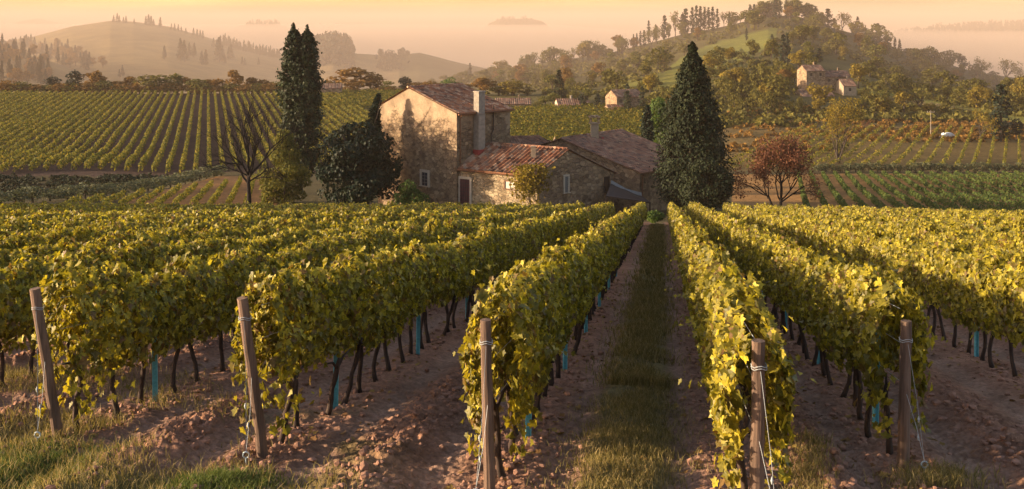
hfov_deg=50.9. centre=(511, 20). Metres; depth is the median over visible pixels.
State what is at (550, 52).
broadleaf tree
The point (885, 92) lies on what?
broadleaf tree
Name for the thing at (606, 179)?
window
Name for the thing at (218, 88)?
tree
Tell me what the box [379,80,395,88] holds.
broadleaf tree
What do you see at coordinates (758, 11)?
broadleaf tree
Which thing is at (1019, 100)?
broadleaf tree
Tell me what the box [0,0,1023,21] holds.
sky
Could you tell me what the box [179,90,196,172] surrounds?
trellised vine
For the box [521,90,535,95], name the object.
broadleaf tree
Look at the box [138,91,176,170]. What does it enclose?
trellised vine
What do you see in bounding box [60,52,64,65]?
spruce
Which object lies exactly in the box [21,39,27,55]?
spruce
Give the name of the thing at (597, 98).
cypress
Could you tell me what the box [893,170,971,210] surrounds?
trellised vine
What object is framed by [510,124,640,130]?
trellised vine
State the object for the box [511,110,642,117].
trellised vine
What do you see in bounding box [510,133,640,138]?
trellised vine
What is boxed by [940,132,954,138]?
parked car
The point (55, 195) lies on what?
olive tree
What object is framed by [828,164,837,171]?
olive tree
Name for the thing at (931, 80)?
broadleaf tree
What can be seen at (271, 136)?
trellised vine
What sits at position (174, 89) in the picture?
tree
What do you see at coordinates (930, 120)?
utility pole
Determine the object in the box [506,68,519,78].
broadleaf tree
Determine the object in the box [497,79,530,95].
broadleaf tree
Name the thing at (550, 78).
broadleaf tree
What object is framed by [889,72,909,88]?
tree
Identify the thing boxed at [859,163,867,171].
olive tree
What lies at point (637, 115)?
trellised vine
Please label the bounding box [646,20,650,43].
cypress
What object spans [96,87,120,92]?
tree
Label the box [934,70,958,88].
broadleaf tree
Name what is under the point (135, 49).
meadow hill
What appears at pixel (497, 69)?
airy tree
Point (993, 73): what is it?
broadleaf tree
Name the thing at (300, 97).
cypress tree
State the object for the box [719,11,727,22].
airy tree
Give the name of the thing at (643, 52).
broadleaf tree
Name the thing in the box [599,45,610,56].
tree
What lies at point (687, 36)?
broadleaf tree
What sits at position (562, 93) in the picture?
spruce
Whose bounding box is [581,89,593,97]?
broadleaf tree
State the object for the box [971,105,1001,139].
airy tree
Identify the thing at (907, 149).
trellised vine
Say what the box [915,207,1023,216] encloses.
trellised vine
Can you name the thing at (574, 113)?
trellised vine
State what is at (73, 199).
trellised vine
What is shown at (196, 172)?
olive tree
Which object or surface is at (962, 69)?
broadleaf tree
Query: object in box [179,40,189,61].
spruce
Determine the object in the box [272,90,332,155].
trellised vine
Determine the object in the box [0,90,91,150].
trellised vine
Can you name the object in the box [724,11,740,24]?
tree
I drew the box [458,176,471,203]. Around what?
door
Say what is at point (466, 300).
vine stake
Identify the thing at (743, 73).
broadleaf tree
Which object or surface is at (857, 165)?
olive tree
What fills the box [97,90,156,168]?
trellised vine
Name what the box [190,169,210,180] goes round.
olive tree
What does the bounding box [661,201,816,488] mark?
trellised vine
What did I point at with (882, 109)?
broadleaf tree
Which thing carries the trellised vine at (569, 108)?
on the ground at (418, 464)
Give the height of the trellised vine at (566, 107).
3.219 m
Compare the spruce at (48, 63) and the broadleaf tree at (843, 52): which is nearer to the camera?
the broadleaf tree at (843, 52)
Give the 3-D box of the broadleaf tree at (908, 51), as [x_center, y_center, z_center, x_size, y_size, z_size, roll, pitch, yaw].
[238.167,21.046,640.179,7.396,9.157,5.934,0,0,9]
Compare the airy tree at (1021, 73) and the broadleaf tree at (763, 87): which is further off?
the airy tree at (1021, 73)
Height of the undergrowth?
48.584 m
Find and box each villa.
[554,95,580,108]
[759,2,776,17]
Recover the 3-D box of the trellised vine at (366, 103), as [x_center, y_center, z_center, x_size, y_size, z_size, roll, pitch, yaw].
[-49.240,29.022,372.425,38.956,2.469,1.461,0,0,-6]
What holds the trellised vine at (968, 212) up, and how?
on the ground at (418, 464)
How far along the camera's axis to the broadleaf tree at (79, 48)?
850.02 m
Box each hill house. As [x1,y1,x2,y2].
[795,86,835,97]
[796,62,825,88]
[825,68,850,91]
[836,76,856,95]
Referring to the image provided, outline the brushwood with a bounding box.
[726,103,1023,152]
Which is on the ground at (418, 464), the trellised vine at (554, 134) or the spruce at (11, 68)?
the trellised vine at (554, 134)
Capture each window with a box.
[419,169,429,187]
[503,180,516,190]
[562,174,570,193]
[603,176,609,192]
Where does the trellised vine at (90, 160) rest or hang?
on the ground at (418, 464)
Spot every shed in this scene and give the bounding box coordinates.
[318,81,341,94]
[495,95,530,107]
[605,180,650,210]
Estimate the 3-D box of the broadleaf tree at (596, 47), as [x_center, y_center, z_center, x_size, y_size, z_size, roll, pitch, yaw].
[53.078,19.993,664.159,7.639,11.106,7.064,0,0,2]
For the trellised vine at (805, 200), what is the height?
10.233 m
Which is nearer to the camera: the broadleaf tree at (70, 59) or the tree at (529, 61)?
the tree at (529, 61)
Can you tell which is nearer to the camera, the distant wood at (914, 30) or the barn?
the barn
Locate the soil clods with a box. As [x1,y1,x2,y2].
[0,284,1023,488]
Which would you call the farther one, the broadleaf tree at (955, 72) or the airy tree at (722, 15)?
the airy tree at (722, 15)
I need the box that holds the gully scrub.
[0,172,172,196]
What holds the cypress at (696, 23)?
on the wooded hill at (420, 67)
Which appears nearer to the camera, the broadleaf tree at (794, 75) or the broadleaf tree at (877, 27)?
the broadleaf tree at (794, 75)
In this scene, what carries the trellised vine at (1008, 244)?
on the ground at (418, 464)
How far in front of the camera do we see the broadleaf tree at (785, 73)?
405.92 m
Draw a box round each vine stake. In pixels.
[152,290,157,401]
[333,344,338,408]
[416,315,420,354]
[465,296,468,321]
[525,389,531,437]
[563,341,567,370]
[584,315,587,332]
[598,292,600,306]
[872,333,879,424]
[974,323,978,356]
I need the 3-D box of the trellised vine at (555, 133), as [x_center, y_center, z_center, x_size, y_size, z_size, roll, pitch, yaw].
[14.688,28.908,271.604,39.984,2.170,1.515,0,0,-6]
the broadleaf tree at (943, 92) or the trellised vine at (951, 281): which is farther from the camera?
the broadleaf tree at (943, 92)
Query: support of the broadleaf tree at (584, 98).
on the wooded hill at (420, 67)
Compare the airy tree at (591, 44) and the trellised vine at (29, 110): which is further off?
the airy tree at (591, 44)
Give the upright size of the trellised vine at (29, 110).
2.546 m
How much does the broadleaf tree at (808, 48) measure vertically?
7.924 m
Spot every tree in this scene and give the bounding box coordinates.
[0,80,17,91]
[0,84,19,91]
[0,190,12,203]
[1,52,9,66]
[1,188,33,201]
[5,48,13,59]
[6,68,23,80]
[8,81,33,90]
[9,49,22,60]
[12,185,52,202]
[23,71,34,82]
[24,85,48,91]
[30,44,38,57]
[33,84,54,92]
[37,53,49,61]
[39,188,64,200]
[43,76,61,92]
[44,67,52,77]
[47,84,67,92]
[51,48,56,59]
[53,83,70,91]
[57,184,82,199]
[59,46,66,55]
[59,82,81,92]
[65,56,74,64]
[65,70,83,84]
[67,47,73,55]
[68,182,102,198]
[71,52,80,65]
[71,82,96,92]
[75,83,104,93]
[76,46,82,55]
[84,70,106,92]
[88,82,114,93]
[90,57,96,66]
[90,183,116,195]
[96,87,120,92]
[97,56,107,67]
[97,80,116,88]
[102,182,123,194]
[108,84,129,93]
[108,86,130,92]
[111,81,131,86]
[111,182,141,194]
[123,85,143,93]
[123,179,146,191]
[124,76,139,85]
[129,82,149,93]
[132,74,179,93]
[139,86,163,93]
[139,179,158,190]
[144,85,171,93]
[148,176,172,187]
[157,82,179,91]
[161,176,181,186]
[163,172,189,184]
[165,73,184,85]
[165,86,182,93]
[173,77,194,87]
[177,85,197,93]
[177,172,198,183]
[184,79,206,93]
[184,87,310,203]
[185,170,203,182]
[187,82,215,92]
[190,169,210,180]
[198,167,218,178]
[199,86,226,93]
[209,166,223,177]
[210,86,232,93]
[211,78,226,92]
[214,165,231,175]
[220,83,242,93]
[225,69,243,90]
[228,86,253,93]
[235,85,255,92]
[245,77,261,93]
[245,83,268,93]
[254,129,312,203]
[256,79,275,87]
[256,84,279,92]
[260,83,284,92]
[312,120,403,203]
[326,67,386,89]
[342,85,360,90]
[368,75,382,89]
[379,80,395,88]
[381,86,399,90]
[398,76,411,88]
[406,82,422,87]
[420,81,440,84]
[440,77,461,83]
[451,74,458,81]
[457,77,465,83]
[460,70,473,83]
[471,78,496,90]
[477,69,491,77]
[488,86,507,95]
[490,65,503,71]
[492,71,500,77]
[493,60,508,69]
[495,69,505,82]
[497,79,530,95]
[504,65,511,73]
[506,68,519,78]
[506,163,555,205]
[513,63,527,75]
[514,70,525,81]
[519,54,534,67]
[520,71,531,83]
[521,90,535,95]
[525,64,543,78]
[530,51,538,64]
[531,74,539,84]
[538,96,553,103]
[539,69,552,77]
[539,72,547,82]
[539,81,548,87]
[540,46,561,66]
[542,74,557,88]
[547,92,559,103]
[548,60,559,71]
[556,49,564,62]
[558,50,570,61]
[560,54,573,67]
[560,67,572,82]
[566,90,579,97]
[575,93,587,103]
[576,42,590,61]
[579,40,593,59]
[581,40,602,59]
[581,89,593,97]
[586,70,598,79]
[589,73,596,81]
[590,51,599,62]
[591,62,605,79]
[592,44,603,59]
[598,92,606,101]
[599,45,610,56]
[599,68,614,88]
[605,52,618,63]
[606,69,627,88]
[611,35,624,52]
[613,59,628,70]
[615,37,628,52]
[617,37,628,53]
[624,69,630,75]
[625,51,641,66]
[629,37,639,49]
[631,56,642,68]
[636,60,648,76]
[639,60,653,74]
[640,48,649,56]
[642,47,671,71]
[642,73,658,93]
[643,30,660,47]
[645,27,663,43]
[647,92,669,106]
[649,95,674,143]
[654,86,665,97]
[656,52,674,65]
[657,41,679,53]
[665,23,671,38]
[665,87,674,99]
[670,10,679,36]
[676,21,687,36]
[677,156,734,209]
[678,43,687,55]
[683,34,690,39]
[693,27,702,40]
[700,31,706,38]
[702,54,718,76]
[703,65,717,82]
[706,46,726,67]
[715,63,726,74]
[715,76,734,97]
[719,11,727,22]
[719,67,743,80]
[721,68,747,82]
[721,79,739,100]
[723,47,734,59]
[723,81,751,101]
[723,132,838,205]
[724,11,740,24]
[725,21,736,34]
[727,47,738,58]
[727,92,743,107]
[737,85,748,99]
[739,10,752,27]
[740,67,749,80]
[744,10,764,30]
[746,39,759,55]
[746,92,762,107]
[747,88,764,107]
[748,63,771,88]
[748,70,758,81]
[750,9,765,27]
[753,1,771,14]
[758,82,774,98]
[758,90,777,113]
[764,38,779,54]
[765,73,793,98]
[767,0,782,9]
[776,69,791,78]
[779,62,794,76]
[783,2,793,17]
[783,6,795,18]
[787,0,806,16]
[788,31,795,42]
[788,49,807,67]
[790,69,796,81]
[791,11,801,24]
[792,24,813,44]
[793,97,806,108]
[801,2,813,16]
[802,14,824,31]
[803,41,812,51]
[804,51,818,64]
[805,25,819,42]
[806,83,834,109]
[811,10,826,22]
[812,98,823,111]
[812,164,824,172]
[819,27,833,40]
[819,97,867,162]
[821,46,830,55]
[822,163,830,171]
[824,139,848,152]
[827,32,847,54]
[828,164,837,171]
[832,23,841,31]
[835,11,850,30]
[836,165,847,172]
[838,45,848,55]
[842,163,852,170]
[847,21,865,34]
[849,63,870,88]
[850,163,861,171]
[853,32,865,45]
[857,35,877,54]
[857,98,865,108]
[858,87,870,97]
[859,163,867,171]
[861,60,877,76]
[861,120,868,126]
[863,92,886,115]
[863,162,876,170]
[864,23,885,42]
[865,44,888,57]
[871,56,884,70]
[874,162,883,170]
[875,95,893,112]
[876,28,894,42]
[876,42,888,56]
[877,82,887,88]
[879,89,890,96]
[880,164,891,170]
[881,74,894,84]
[888,162,896,171]
[889,66,903,76]
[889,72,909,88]
[891,49,903,60]
[893,91,913,111]
[896,164,904,172]
[902,165,912,170]
[903,77,922,90]
[905,48,916,57]
[906,48,925,66]
[908,86,930,106]
[909,162,920,172]
[913,50,930,70]
[915,162,929,170]
[918,61,934,76]
[921,46,942,63]
[921,68,941,84]
[921,103,936,111]
[924,83,934,91]
[924,162,936,170]
[929,64,942,82]
[931,163,945,172]
[932,95,955,112]
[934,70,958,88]
[935,81,953,91]
[939,56,953,67]
[939,163,951,170]
[940,50,961,62]
[940,85,953,98]
[948,164,958,172]
[950,70,962,80]
[950,88,967,104]
[952,79,972,94]
[955,64,966,72]
[955,163,964,172]
[956,55,969,66]
[963,78,984,88]
[963,163,973,170]
[966,63,986,75]
[966,85,985,104]
[969,162,981,172]
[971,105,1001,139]
[974,56,993,75]
[975,161,988,171]
[978,71,988,79]
[983,87,993,101]
[983,164,996,171]
[987,71,998,77]
[993,163,1002,171]
[996,87,1018,105]
[998,57,1022,77]
[998,162,1011,170]
[1000,77,1014,91]
[1006,165,1017,172]
[1007,118,1023,140]
[1009,82,1023,102]
[1014,162,1023,170]
[1015,67,1023,76]
[1015,77,1023,92]
[1016,93,1023,104]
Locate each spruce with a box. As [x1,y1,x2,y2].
[0,50,5,64]
[0,60,5,81]
[4,59,10,78]
[8,64,14,82]
[13,55,20,67]
[18,41,25,59]
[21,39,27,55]
[25,48,31,62]
[30,65,34,78]
[33,55,36,69]
[33,62,38,80]
[36,62,43,84]
[38,43,44,55]
[42,69,48,84]
[45,44,50,60]
[46,58,53,77]
[49,42,53,59]
[54,47,60,63]
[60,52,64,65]
[80,52,85,67]
[84,58,90,70]
[85,52,91,66]
[120,65,124,76]
[160,45,166,59]
[175,38,183,60]
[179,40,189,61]
[187,42,191,56]
[191,42,196,56]
[199,51,203,64]
[203,49,209,64]
[212,37,223,62]
[227,43,234,59]
[549,69,567,98]
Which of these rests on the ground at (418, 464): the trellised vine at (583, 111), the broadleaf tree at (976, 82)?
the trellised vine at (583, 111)
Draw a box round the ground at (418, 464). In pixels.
[0,88,1023,488]
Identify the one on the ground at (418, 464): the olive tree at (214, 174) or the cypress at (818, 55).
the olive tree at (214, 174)
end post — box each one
[29,287,63,439]
[237,296,267,464]
[475,318,495,488]
[749,339,773,488]
[897,319,927,472]
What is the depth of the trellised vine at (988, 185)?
164.21 m
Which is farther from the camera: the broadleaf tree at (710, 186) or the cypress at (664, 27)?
the cypress at (664, 27)
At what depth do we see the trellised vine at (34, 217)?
46.52 m
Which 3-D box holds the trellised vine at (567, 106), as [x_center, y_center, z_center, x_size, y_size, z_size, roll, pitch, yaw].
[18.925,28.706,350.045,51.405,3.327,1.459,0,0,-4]
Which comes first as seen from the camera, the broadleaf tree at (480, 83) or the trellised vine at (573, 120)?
the trellised vine at (573, 120)
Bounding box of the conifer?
[644,41,740,208]
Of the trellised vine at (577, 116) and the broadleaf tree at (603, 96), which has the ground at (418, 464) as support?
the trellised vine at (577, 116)
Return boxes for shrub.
[392,179,430,204]
[647,210,665,222]
[679,205,687,215]
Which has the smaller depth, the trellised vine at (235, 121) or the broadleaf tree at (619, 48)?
the trellised vine at (235, 121)
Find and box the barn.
[541,115,685,211]
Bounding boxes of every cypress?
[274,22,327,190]
[360,93,382,204]
[592,93,601,107]
[621,83,632,111]
[639,31,641,45]
[639,86,645,107]
[639,105,654,141]
[641,30,646,45]
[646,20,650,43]
[660,15,667,39]
[678,14,686,34]
[682,8,689,31]
[689,7,695,32]
[693,5,700,31]
[698,6,703,30]
[702,7,706,30]
[706,7,710,29]
[709,7,714,30]
[715,9,719,28]
[770,0,779,16]
[778,1,782,17]
[778,34,788,62]
[784,32,790,61]
[815,48,823,61]
[824,9,832,27]
[988,84,1014,141]
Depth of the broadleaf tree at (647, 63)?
475.11 m
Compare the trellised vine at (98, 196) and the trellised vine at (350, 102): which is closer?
the trellised vine at (98, 196)
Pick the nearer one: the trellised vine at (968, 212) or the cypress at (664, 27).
the trellised vine at (968, 212)
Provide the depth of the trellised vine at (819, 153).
238.33 m
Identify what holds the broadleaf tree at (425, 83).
on the wooded hill at (420, 67)
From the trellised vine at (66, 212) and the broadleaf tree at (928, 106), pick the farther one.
the broadleaf tree at (928, 106)
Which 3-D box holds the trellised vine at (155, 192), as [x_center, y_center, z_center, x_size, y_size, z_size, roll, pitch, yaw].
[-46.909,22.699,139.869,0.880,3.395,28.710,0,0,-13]
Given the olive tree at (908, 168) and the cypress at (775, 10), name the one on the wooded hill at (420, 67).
the cypress at (775, 10)
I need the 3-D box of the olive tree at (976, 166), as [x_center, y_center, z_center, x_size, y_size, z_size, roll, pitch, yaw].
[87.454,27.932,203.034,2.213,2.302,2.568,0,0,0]
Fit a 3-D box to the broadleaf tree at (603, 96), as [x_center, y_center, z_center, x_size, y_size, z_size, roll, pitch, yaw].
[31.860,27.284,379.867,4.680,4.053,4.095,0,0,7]
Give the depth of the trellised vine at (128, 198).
135.41 m
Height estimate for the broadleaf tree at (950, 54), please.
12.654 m
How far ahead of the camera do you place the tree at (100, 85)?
435.44 m
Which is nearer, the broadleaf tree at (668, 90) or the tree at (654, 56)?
the broadleaf tree at (668, 90)
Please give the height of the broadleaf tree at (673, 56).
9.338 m
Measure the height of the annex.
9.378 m
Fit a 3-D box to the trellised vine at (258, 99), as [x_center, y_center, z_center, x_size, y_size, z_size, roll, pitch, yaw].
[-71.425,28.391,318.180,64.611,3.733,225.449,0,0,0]
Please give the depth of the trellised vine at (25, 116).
338.61 m
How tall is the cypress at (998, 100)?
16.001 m
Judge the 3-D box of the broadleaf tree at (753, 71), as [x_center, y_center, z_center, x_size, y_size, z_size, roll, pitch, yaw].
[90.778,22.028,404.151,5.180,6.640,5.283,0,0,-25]
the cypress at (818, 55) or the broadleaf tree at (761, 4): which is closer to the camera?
the cypress at (818, 55)
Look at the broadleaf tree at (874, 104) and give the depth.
330.22 m
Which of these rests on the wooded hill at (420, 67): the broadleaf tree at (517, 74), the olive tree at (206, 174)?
the broadleaf tree at (517, 74)
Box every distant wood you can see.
[246,19,279,46]
[313,30,355,67]
[375,47,409,70]
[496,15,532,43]
[893,26,921,37]
[918,19,1023,36]
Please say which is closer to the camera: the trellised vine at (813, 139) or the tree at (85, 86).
the trellised vine at (813, 139)
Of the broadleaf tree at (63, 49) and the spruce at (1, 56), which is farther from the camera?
the broadleaf tree at (63, 49)
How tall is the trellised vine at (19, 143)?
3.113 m
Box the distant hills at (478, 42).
[0,12,1023,77]
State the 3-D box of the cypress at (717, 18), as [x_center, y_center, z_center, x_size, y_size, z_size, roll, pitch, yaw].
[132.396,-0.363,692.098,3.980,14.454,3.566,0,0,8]
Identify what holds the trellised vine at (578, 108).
on the ground at (418, 464)
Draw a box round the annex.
[454,142,617,207]
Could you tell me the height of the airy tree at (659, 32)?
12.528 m
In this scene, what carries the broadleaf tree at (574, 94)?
on the wooded hill at (420, 67)
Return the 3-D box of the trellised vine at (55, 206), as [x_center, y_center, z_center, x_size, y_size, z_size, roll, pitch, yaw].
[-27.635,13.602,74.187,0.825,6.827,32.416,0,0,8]
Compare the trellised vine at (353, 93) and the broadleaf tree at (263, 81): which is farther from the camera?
the broadleaf tree at (263, 81)
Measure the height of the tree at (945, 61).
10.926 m
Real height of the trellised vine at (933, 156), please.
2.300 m
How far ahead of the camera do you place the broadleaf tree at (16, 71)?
583.56 m
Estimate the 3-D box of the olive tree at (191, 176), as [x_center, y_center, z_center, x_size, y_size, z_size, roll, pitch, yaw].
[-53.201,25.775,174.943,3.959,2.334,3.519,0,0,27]
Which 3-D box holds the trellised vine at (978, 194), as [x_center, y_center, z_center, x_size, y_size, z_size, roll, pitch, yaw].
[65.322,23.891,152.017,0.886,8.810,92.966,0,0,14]
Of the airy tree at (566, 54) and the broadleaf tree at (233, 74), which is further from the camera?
the airy tree at (566, 54)
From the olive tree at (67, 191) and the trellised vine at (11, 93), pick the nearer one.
the olive tree at (67, 191)
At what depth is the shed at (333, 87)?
421.43 m
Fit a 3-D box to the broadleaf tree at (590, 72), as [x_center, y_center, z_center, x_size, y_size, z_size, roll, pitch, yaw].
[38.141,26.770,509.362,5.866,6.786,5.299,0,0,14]
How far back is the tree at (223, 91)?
435.29 m
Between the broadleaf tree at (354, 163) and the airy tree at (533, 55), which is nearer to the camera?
the broadleaf tree at (354, 163)
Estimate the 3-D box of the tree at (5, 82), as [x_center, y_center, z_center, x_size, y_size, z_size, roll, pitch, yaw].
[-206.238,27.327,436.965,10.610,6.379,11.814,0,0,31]
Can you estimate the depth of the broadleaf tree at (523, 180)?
108.84 m
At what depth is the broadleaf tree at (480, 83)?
423.47 m
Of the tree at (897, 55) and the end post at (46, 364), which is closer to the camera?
the end post at (46, 364)
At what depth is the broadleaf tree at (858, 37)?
593.08 m
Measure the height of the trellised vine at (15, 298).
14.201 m
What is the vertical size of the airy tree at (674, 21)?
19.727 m
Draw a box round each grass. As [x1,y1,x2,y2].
[0,360,1010,488]
[0,426,318,488]
[518,223,712,488]
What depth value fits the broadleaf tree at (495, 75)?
629.69 m
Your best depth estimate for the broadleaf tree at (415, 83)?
444.05 m
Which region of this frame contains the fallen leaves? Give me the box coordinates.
[0,279,1023,488]
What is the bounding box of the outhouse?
[510,135,555,145]
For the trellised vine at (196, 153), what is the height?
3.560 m
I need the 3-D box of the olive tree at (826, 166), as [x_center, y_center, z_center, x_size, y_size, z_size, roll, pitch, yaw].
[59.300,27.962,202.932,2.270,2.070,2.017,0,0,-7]
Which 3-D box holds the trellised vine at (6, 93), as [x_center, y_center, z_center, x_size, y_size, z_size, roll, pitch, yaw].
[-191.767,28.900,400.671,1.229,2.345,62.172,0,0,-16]
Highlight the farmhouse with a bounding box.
[378,83,514,204]
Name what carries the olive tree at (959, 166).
on the ground at (418, 464)
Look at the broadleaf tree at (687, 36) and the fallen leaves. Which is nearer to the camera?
the fallen leaves
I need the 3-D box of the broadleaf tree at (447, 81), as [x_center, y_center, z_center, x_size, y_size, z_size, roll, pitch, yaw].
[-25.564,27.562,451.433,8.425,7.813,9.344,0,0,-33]
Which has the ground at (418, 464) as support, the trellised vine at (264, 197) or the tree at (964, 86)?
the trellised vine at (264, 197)
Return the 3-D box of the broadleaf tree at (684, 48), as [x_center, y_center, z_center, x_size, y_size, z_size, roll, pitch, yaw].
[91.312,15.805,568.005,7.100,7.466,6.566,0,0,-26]
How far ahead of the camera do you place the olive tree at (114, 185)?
151.18 m
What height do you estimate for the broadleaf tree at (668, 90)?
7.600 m
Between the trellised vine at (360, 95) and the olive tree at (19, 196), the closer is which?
the olive tree at (19, 196)
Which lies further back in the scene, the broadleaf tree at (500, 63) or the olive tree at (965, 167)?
the broadleaf tree at (500, 63)
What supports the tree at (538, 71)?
on the wooded hill at (420, 67)
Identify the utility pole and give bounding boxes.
[927,111,934,133]
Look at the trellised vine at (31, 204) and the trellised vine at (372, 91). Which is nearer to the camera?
the trellised vine at (31, 204)
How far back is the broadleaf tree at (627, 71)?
512.04 m
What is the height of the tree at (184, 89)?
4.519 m
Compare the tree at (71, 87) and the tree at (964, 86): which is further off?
the tree at (71, 87)
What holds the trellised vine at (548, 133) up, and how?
on the ground at (418, 464)
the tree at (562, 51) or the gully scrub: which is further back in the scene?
the tree at (562, 51)
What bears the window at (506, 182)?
in the annex
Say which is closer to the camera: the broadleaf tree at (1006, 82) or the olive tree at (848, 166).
the olive tree at (848, 166)
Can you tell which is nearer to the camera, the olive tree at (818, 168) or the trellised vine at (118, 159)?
the olive tree at (818, 168)
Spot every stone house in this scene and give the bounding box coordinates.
[603,104,623,111]
[605,86,642,108]
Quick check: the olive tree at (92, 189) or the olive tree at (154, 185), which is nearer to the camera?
the olive tree at (92, 189)
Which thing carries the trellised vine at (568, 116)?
on the ground at (418, 464)
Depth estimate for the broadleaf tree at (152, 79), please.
437.91 m
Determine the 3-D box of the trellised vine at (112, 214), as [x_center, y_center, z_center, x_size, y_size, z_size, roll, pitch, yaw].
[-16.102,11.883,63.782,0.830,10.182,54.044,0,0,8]
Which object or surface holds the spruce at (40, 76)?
on the meadow hill at (135, 49)
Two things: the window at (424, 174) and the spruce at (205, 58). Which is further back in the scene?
the spruce at (205, 58)
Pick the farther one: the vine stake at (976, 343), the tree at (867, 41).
the tree at (867, 41)
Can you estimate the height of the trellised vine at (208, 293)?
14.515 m
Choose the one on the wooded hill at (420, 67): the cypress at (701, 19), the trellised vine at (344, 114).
the cypress at (701, 19)
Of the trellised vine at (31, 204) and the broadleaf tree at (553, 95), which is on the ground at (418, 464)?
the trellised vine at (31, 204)
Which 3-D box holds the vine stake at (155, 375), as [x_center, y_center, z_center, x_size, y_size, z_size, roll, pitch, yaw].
[-4.748,4.380,14.288,0.066,1.600,0.044,0,1,-11]
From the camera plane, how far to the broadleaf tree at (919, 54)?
593.41 m
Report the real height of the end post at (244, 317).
1.888 m
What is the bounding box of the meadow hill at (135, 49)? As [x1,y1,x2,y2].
[0,21,394,90]
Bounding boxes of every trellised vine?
[0,90,12,97]
[0,90,19,98]
[0,90,25,105]
[0,90,32,106]
[0,90,38,111]
[0,90,51,117]
[0,90,71,131]
[0,90,78,137]
[0,90,84,146]
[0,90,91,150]
[0,90,98,157]
[0,90,104,163]
[0,90,110,171]
[0,91,45,113]
[0,91,57,123]
[0,91,64,127]
[0,200,53,204]
[0,201,272,215]
[0,201,366,220]
[0,201,393,228]
[0,201,427,233]
[0,201,489,254]
[0,201,551,386]
[0,202,81,205]
[0,202,206,210]
[0,202,241,211]
[0,202,301,217]
[0,202,335,218]
[0,202,460,252]
[0,202,519,339]
[1,201,116,207]
[1,201,168,210]
[2,202,143,208]
[8,200,584,429]
[13,91,117,172]
[28,91,124,170]
[42,90,130,170]
[57,90,136,169]
[64,194,82,202]
[71,89,143,169]
[82,193,105,202]
[84,89,150,168]
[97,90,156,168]
[100,190,125,203]
[111,90,163,170]
[118,187,145,203]
[124,91,169,170]
[136,186,164,202]
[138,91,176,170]
[151,91,182,171]
[154,183,181,203]
[165,91,189,173]
[172,181,197,203]
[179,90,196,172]
[189,179,213,204]
[192,90,202,169]
[206,90,211,166]
[208,178,228,203]
[213,90,225,170]
[220,91,237,168]
[225,175,241,203]
[227,90,251,164]
[227,201,615,442]
[233,92,266,169]
[240,91,279,166]
[243,174,254,202]
[246,91,278,153]
[253,90,280,133]
[259,90,319,164]
[261,182,267,203]
[266,91,326,162]
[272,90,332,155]
[308,113,339,137]
[315,112,338,131]
[317,90,398,92]
[317,106,351,134]
[318,93,394,95]
[320,92,390,95]
[320,103,368,108]
[322,93,396,95]
[322,97,364,127]
[322,100,371,102]
[322,101,372,105]
[322,103,365,136]
[322,103,371,107]
[323,92,364,124]
[323,95,392,96]
[323,98,388,101]
[324,92,397,95]
[324,96,389,99]
[324,98,385,101]
[325,96,387,99]
[326,96,391,100]
[329,101,370,107]
[330,92,370,119]
[331,91,392,94]
[334,92,368,115]
[342,90,401,92]
[343,91,398,93]
[453,202,647,476]
[508,101,646,108]
[510,109,642,114]
[510,112,640,118]
[510,113,642,120]
[510,115,640,121]
[510,116,641,121]
[510,119,639,124]
[510,119,640,126]
[510,121,640,127]
[510,123,638,130]
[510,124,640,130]
[510,126,637,132]
[510,127,639,134]
[510,127,640,132]
[510,129,637,134]
[510,130,636,136]
[510,130,640,137]
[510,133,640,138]
[511,110,641,116]
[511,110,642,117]
[511,117,641,123]
[512,103,647,111]
[512,106,643,112]
[512,106,644,113]
[512,113,641,119]
[512,116,639,122]
[512,122,641,128]
[513,108,640,113]
[513,111,641,117]
[513,121,641,127]
[514,132,636,138]
[515,102,646,110]
[515,103,647,108]
[515,105,639,110]
[518,104,646,112]
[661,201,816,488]
[687,201,948,454]
[722,202,1023,376]
[728,123,805,161]
[731,123,816,167]
[747,125,826,167]
[754,202,1023,272]
[765,125,837,164]
[778,124,850,167]
[787,204,1023,236]
[797,171,811,207]
[803,123,862,164]
[809,170,827,205]
[811,123,873,166]
[817,204,1023,233]
[821,171,848,206]
[828,125,883,165]
[833,170,868,206]
[843,124,895,164]
[845,170,887,208]
[850,205,1021,221]
[857,170,908,208]
[861,123,906,165]
[869,170,930,209]
[876,124,917,165]
[881,170,948,209]
[882,206,1023,218]
[889,124,929,165]
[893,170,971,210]
[905,170,990,210]
[906,125,940,167]
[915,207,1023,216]
[917,171,1010,210]
[923,124,951,162]
[930,171,1023,210]
[938,125,963,164]
[941,170,1023,208]
[947,207,1019,213]
[953,170,1023,202]
[954,125,974,166]
[965,171,1023,196]
[971,126,984,168]
[977,171,1023,191]
[986,129,995,164]
[990,170,1023,186]
[1002,129,1008,168]
[1002,170,1023,181]
[1014,170,1023,176]
[1017,129,1021,165]
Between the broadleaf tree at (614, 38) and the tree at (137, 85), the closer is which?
the tree at (137, 85)
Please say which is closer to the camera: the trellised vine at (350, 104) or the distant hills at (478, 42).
the trellised vine at (350, 104)
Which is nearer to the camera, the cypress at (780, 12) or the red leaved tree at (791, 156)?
the red leaved tree at (791, 156)
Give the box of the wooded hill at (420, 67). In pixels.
[369,15,1014,105]
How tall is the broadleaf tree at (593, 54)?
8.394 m
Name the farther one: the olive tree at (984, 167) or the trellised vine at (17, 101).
the trellised vine at (17, 101)
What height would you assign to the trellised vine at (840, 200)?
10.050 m
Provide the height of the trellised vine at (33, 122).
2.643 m
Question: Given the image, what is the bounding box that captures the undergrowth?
[467,17,1023,127]
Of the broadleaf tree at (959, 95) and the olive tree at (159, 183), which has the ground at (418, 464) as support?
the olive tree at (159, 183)
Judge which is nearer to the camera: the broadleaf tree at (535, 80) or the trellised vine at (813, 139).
the trellised vine at (813, 139)

